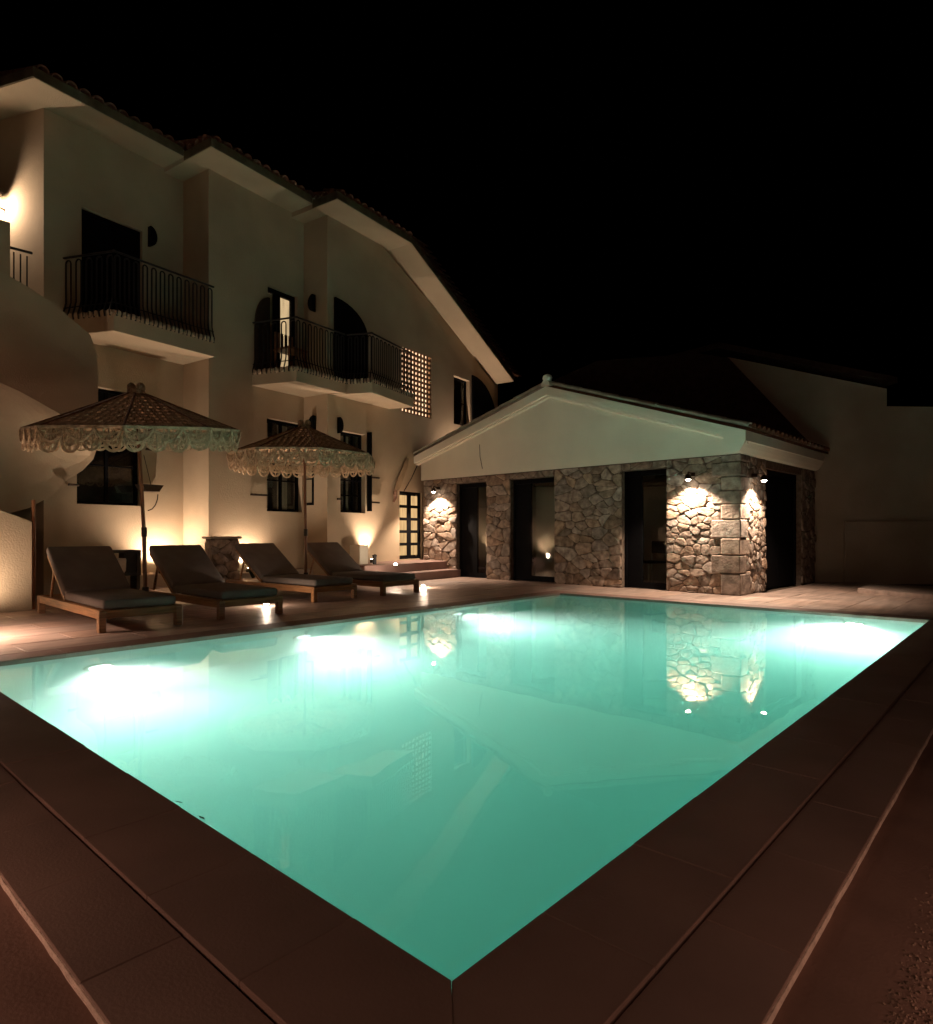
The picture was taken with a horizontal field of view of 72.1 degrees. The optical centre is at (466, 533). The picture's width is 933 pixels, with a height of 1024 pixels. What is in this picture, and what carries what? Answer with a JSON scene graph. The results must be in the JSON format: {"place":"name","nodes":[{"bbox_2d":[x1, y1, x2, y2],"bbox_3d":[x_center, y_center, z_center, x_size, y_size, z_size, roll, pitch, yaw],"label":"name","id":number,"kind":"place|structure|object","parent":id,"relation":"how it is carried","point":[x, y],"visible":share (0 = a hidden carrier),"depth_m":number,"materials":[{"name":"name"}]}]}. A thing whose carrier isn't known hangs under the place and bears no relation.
{"place":"outdoors","nodes":[
{"label":"outdoors","id":0,"kind":"place"},
{"bbox_2d":[202,536,241,581],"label":"stone pier","id":1,"kind":"structure","parent":0,"point":[222,554],"depth_m":11.28,"materials":[{"name":"brown stone"}]},
{"bbox_2d":[244,565,254,577],"bbox_3d":[-3.938,0.763,11.851,0.331,0.479,0.351,0,0,5],"label":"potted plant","id":2,"kind":"object","parent":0,"point":[252,575],"visible":0.15,"depth_m":11.81,"materials":[{"name":"green plant"}]},
{"bbox_2d":[350,545,367,563],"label":"plinth block","id":3,"kind":"structure","parent":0,"point":[358,554],"depth_m":13.30,"materials":[{"name":"white paint"}]},
{"bbox_2d":[372,554,376,563],"bbox_3d":[-1.903,0.531,13.290,0.095,0.205,0.100,0,0,34],"label":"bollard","id":4,"kind":"object","parent":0,"point":[374,556],"visible":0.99,"depth_m":13.26,"materials":[{"name":"black metal"}]},
{"bbox_2d":[0,734,932,1023],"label":"ground","id":5,"kind":"structure","parent":0,"point":[850,972],"depth_m":1.59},
{"bbox_2d":[0,591,932,1023],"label":"swimming pool","id":6,"kind":"structure","parent":5,"relation":"in","point":[134,901],"depth_m":1.76,"materials":[{"name":"paint"}]},
{"bbox_2d":[0,595,924,988],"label":"pool water","id":7,"kind":"structure","parent":6,"relation":"in","point":[452,793],"depth_m":3.39,"materials":[{"name":"teal liquid"}]},
{"bbox_2d":[532,342,932,583],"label":"neighbour house","id":8,"kind":"structure","parent":5,"relation":"on","point":[873,497],"depth_m":13.18,"materials":[{"name":"grey paint"}]},
{"bbox_2d":[0,577,932,654],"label":"terrace","id":9,"kind":"structure","parent":0,"point":[51,627],"depth_m":8.92,"materials":[{"name":"beige stone"}]},
{"bbox_2d":[0,510,31,611],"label":"stair wall","id":10,"kind":"structure","parent":9,"relation":"on","point":[15,563],"depth_m":8.29,"materials":[{"name":"beige paint"}]},
{"bbox_2d":[31,500,34,608],"bbox_3d":[-5.737,0.286,8.497,0.040,1.468,0.037,0,0,34],"label":"wall post","id":11,"kind":"object","parent":9,"relation":"on","point":[33,547],"depth_m":8.48,"materials":[{"name":"white paint"}]},
{"bbox_2d":[37,546,181,632],"bbox_3d":[-4.254,0.581,7.541,2.384,0.836,0.828,0,0,44],"label":"sun lounger","id":12,"kind":"object","parent":9,"relation":"on","point":[92,582],"visible":1,"depth_m":7.57,"materials":[{"name":"grey fabric"}]},
{"bbox_2d":[113,549,140,589],"bbox_3d":[-5.788,0.636,10.619,0.260,0.731,0.685,0,0,34],"label":"console table","id":13,"kind":"object","parent":9,"relation":"on","point":[133,563],"visible":0.5,"depth_m":10.77,"materials":[{"name":"brown wood"}]},
{"bbox_2d":[117,558,125,571],"bbox_3d":[-5.746,0.534,10.664,0.180,0.250,0.180,0,0,34],"label":"pot","id":14,"kind":"object","parent":13,"relation":"on","point":[122,562],"visible":0.54,"depth_m":10.60,"materials":[{"name":"ceramic"}]},
{"bbox_2d":[18,383,240,590],"bbox_3d":[-4.277,-0.475,8.302,2.392,2.950,2.392,0,0,0],"label":"parasol","id":15,"kind":"object","parent":9,"relation":"on","point":[141,416],"visible":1,"depth_m":7.61,"materials":[{"name":"beige fabric"}]},
{"bbox_2d":[139,545,282,619],"bbox_3d":[-3.452,0.581,8.521,2.384,0.836,0.828,0,0,43],"label":"sun lounger","id":16,"kind":"object","parent":9,"relation":"on","point":[190,574],"visible":0.92,"depth_m":8.50,"materials":[{"name":"beige fabric"}]},
{"bbox_2d":[0,64,521,596],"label":"house","id":17,"kind":"structure","parent":9,"relation":"on","point":[220,282],"depth_m":11.93,"materials":[{"name":"beige paint"}]},
{"bbox_2d":[77,388,137,505],"bbox_3d":[-6.338,-1.489,11.164,0.300,2.394,1.490,0,0,34],"label":"window","id":18,"kind":"structure","parent":17,"relation":"in","point":[110,478],"depth_m":11.31,"materials":[{"name":"black glass"}]},
{"bbox_2d":[135,457,163,510],"bbox_3d":[-5.653,-0.900,11.434,0.240,0.999,0.400,0,0,34],"label":"wall basket","id":19,"kind":"object","parent":17,"relation":"attached to","point":[151,488],"depth_m":11.40,"materials":[{"name":"brown metal"}]},
{"bbox_2d":[148,226,157,246],"bbox_3d":[-5.668,-5.350,11.588,0.096,0.359,0.130,0,0,34],"label":"wall sconce","id":20,"kind":"object","parent":17,"relation":"attached to","point":[152,237],"depth_m":11.55,"materials":[{"name":"black paint"}]},
{"bbox_2d":[250,493,267,495],"bbox_3d":[-4.073,-0.759,12.583,0.070,0.038,0.393,0,0,34],"label":"wall bar","id":21,"kind":"object","parent":17,"relation":"attached to","point":[252,494],"depth_m":12.55,"materials":[{"name":"brown metal"}]},
{"bbox_2d":[268,287,294,367],"bbox_3d":[-3.706,-4.083,13.634,0.320,1.967,1.664,0,0,34],"label":"balcony door","id":22,"kind":"structure","parent":17,"relation":"in","point":[282,305],"depth_m":13.29,"materials":[{"name":"black paint"}]},
{"bbox_2d":[267,419,297,511],"bbox_3d":[-3.950,-1.382,13.319,0.300,2.266,1.321,0,0,34],"label":"window","id":23,"kind":"structure","parent":17,"relation":"in","point":[280,489],"depth_m":13.41,"materials":[{"name":"black glass"}]},
{"bbox_2d":[274,332,306,367],"bbox_3d":[-3.487,-3.580,12.717,0.460,0.800,0.460,0,0,34],"label":"balcony chair","id":24,"kind":"object","parent":17,"relation":"on","point":[283,346],"visible":0.51,"depth_m":12.70,"materials":[{"name":"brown wood"}]},
{"bbox_2d":[308,294,315,311],"bbox_3d":[-3.233,-4.801,13.383,0.140,0.359,0.096,0,0,34],"label":"wall sconce","id":25,"kind":"object","parent":17,"relation":"attached to","point":[312,302],"depth_m":13.34,"materials":[{"name":"black paint"}]},
{"bbox_2d":[309,415,315,428],"bbox_3d":[-3.221,-2.277,13.375,0.140,0.359,0.096,0,0,34],"label":"wall sconce","id":26,"kind":"object","parent":17,"relation":"attached to","point":[312,419],"depth_m":13.32,"materials":[{"name":"black paint"}]},
{"bbox_2d":[337,417,343,432],"bbox_3d":[-2.641,-2.265,13.442,0.096,0.339,0.100,0,0,34],"label":"wall sconce","id":27,"kind":"object","parent":17,"relation":"attached to","point":[340,425],"depth_m":13.40,"materials":[{"name":"black paint"}]},
{"bbox_2d":[340,432,360,512],"bbox_3d":[-2.668,-1.315,13.984,0.300,2.129,1.169,0,0,34],"label":"window","id":28,"kind":"structure","parent":17,"relation":"in","point":[350,487],"depth_m":14.03,"materials":[{"name":"black glass"}]},
{"bbox_2d":[392,457,408,501],"bbox_3d":[-1.549,-1.270,15.087,0.036,1.096,0.606,0,0,34],"label":"wall paddle","id":29,"kind":"object","parent":17,"relation":"attached to","point":[400,478],"depth_m":15.08,"materials":[{"name":"brown wood"}]},
{"bbox_2d":[399,491,419,558],"bbox_3d":[-1.509,-0.199,15.592,0.300,2.019,1.260,0,0,34],"label":"glazed door","id":30,"kind":"structure","parent":17,"relation":"in","point":[409,504],"depth_m":15.52,"materials":[{"name":"black paint"}]},
{"bbox_2d":[454,377,465,425],"bbox_3d":[-0.345,-3.555,17.465,0.300,1.685,1.172,0,0,34],"label":"window","id":31,"kind":"structure","parent":17,"relation":"in","point":[459,385],"depth_m":17.75,"materials":[{"name":"black glass"}]},
{"bbox_2d":[226,543,356,602],"bbox_3d":[-2.874,0.581,10.363,2.384,0.836,0.828,0,0,39],"label":"sun lounger","id":32,"kind":"object","parent":9,"relation":"on","point":[269,564],"visible":0.96,"depth_m":10.32,"materials":[{"name":"beige fabric"}]},
{"bbox_2d":[226,420,374,573],"bbox_3d":[-2.879,-0.510,11.379,2.446,3.020,2.446,0,0,0],"label":"parasol","id":33,"kind":"object","parent":9,"relation":"on","point":[306,442],"visible":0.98,"depth_m":10.81,"materials":[{"name":"beige fabric"}]},
{"bbox_2d":[307,542,418,595],"bbox_3d":[-1.975,0.581,11.356,2.384,0.836,0.828,0,0,41],"label":"sun lounger","id":34,"kind":"object","parent":9,"relation":"on","point":[332,558],"visible":0.75,"depth_m":11.33,"materials":[{"name":"beige fabric"}]},
{"bbox_2d":[413,374,829,595],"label":"pool house","id":35,"kind":"structure","parent":9,"relation":"on","point":[733,527],"depth_m":12.17,"materials":[{"name":"stone"}]},
{"bbox_2d":[431,486,439,492],"bbox_3d":[-0.724,-1.035,15.091,0.120,0.158,0.258,0,0,44],"label":"wall spotlight","id":36,"kind":"object","parent":35,"relation":"attached to","point":[433,490],"depth_m":15.02,"materials":[{"name":"brown metal"}]},
{"bbox_2d":[460,482,486,577],"bbox_3d":[0.209,-0.074,14.606,0.938,2.148,0.100,0,0,44],"label":"door","id":37,"kind":"structure","parent":35,"relation":"in","point":[469,493],"depth_m":14.68,"materials":[{"name":"black paint"}]},
{"bbox_2d":[513,477,554,581],"bbox_3d":[1.457,-0.074,13.394,1.156,2.148,0.100,0,0,44],"label":"door","id":38,"kind":"structure","parent":35,"relation":"in","point":[522,489],"depth_m":13.59,"materials":[{"name":"black paint"}]},
{"bbox_2d":[625,469,666,589],"bbox_3d":[3.280,-0.074,11.625,0.877,2.148,0.100,0,0,44],"label":"door","id":39,"kind":"structure","parent":35,"relation":"in","point":[634,480],"depth_m":11.74,"materials":[{"name":"black paint"}]},
{"bbox_2d":[644,541,665,582],"bbox_3d":[3.546,0.572,12.383,0.472,0.852,0.468,0,0,-23],"label":"dining chair","id":40,"kind":"object","parent":35,"relation":"on","point":[658,546],"visible":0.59,"depth_m":12.42,"materials":[{"name":"wood"}]},
{"bbox_2d":[684,471,694,480],"bbox_3d":[3.746,-0.960,10.752,0.120,0.158,0.258,0,0,44],"label":"wall spotlight","id":41,"kind":"object","parent":35,"relation":"attached to","point":[689,476],"depth_m":10.70,"materials":[{"name":"brown metal"}]},
{"bbox_2d":[751,472,767,481],"bbox_3d":[4.829,-0.927,10.569,0.260,0.158,0.120,0,0,44],"label":"wall spotlight","id":42,"kind":"object","parent":35,"relation":"attached to","point":[763,478],"depth_m":10.53,"materials":[{"name":"brown metal"}]},
{"bbox_2d":[765,469,795,588],"bbox_3d":[5.786,-0.075,11.986,0.100,2.150,1.950,0,0,44],"label":"door","id":43,"kind":"structure","parent":35,"relation":"in","point":[780,511],"depth_m":12.10,"materials":[{"name":"black paint"}]},
{"bbox_2d":[858,584,932,598],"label":"stone step","id":44,"kind":"object","parent":9,"relation":"on","point":[911,591],"visible":0.86,"depth_m":10.58,"materials":[{"name":"beige stone"}]},
{"bbox_2d":[0,0,932,406],"label":"sky","id":45,"kind":"structure","parent":0,"point":[597,180],"materials":[{"name":"black"}]},
{"bbox_2d":[881,866,932,1023],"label":"gravel","id":46,"kind":"structure","parent":0,"point":[916,978],"depth_m":1.47,"materials":[{"name":"brown gravel"}]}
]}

